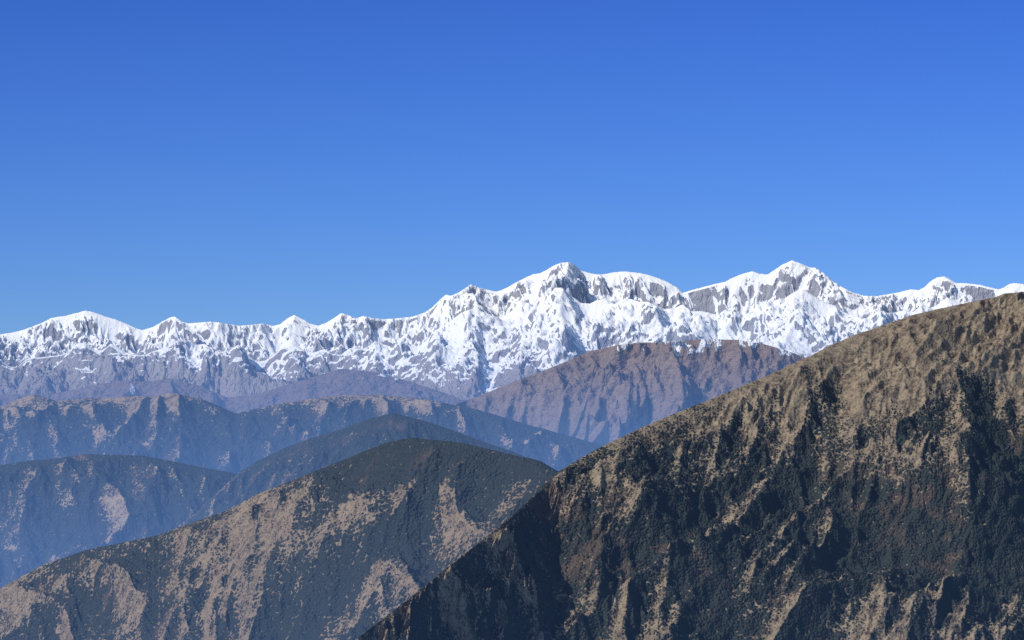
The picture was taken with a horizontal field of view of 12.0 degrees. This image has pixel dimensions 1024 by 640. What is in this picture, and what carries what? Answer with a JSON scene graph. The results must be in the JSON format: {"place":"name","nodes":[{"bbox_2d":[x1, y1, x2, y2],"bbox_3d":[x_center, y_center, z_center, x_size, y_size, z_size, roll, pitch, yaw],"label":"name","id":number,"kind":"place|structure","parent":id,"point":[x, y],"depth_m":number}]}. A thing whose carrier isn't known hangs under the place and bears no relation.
{"place":"outdoors","nodes":[
{"label":"outdoors","id":0,"kind":"place"},
{"bbox_2d":[0,454,235,587],"bbox_3d":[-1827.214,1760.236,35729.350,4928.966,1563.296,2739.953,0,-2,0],"label":"mountain","id":1,"kind":"structure","parent":0,"point":[54,509],"depth_m":35953.62},
{"bbox_2d":[0,369,463,413],"bbox_3d":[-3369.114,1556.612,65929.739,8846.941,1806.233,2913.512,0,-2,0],"label":"brown ridge","id":2,"kind":"structure","parent":0,"point":[343,382],"depth_m":66109.62},
{"bbox_2d":[0,438,557,639],"bbox_3d":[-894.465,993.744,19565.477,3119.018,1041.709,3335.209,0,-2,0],"label":"mountain","id":3,"kind":"structure","parent":0,"point":[354,547],"depth_m":19389.09},
{"bbox_2d":[0,393,601,473],"bbox_3d":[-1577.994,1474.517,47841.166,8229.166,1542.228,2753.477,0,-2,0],"label":"mountain ridge","id":4,"kind":"structure","parent":0,"point":[189,430],"depth_m":47877.78},
{"bbox_2d":[175,413,526,528],"bbox_3d":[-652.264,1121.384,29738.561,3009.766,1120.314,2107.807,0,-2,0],"label":"mountain ridge","id":5,"kind":"structure","parent":0,"point":[289,463],"depth_m":30096.34},
{"bbox_2d":[0,288,961,400],"bbox_3d":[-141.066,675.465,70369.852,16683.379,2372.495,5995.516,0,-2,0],"label":"snow terrain","id":6,"kind":"structure","parent":0,"point":[471,353],"depth_m":70824.40},
{"bbox_2d":[0,260,1023,366],"bbox_3d":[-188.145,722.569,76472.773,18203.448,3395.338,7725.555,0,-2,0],"label":"snowy mountain range","id":7,"kind":"structure","parent":0,"point":[741,294],"depth_m":77659.52},
{"bbox_2d":[0,0,1023,333],"label":"sky","id":8,"kind":"structure","parent":0,"point":[232,162]},
{"bbox_2d":[454,339,805,445],"bbox_3d":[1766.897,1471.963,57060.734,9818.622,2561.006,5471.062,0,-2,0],"label":"brown mountain","id":9,"kind":"structure","parent":0,"point":[604,396],"depth_m":57231.87},
{"bbox_2d":[356,292,1023,639],"bbox_3d":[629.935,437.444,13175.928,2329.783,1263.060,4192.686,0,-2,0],"label":"mountain slope","id":10,"kind":"structure","parent":0,"point":[867,485],"depth_m":13564.59}
]}

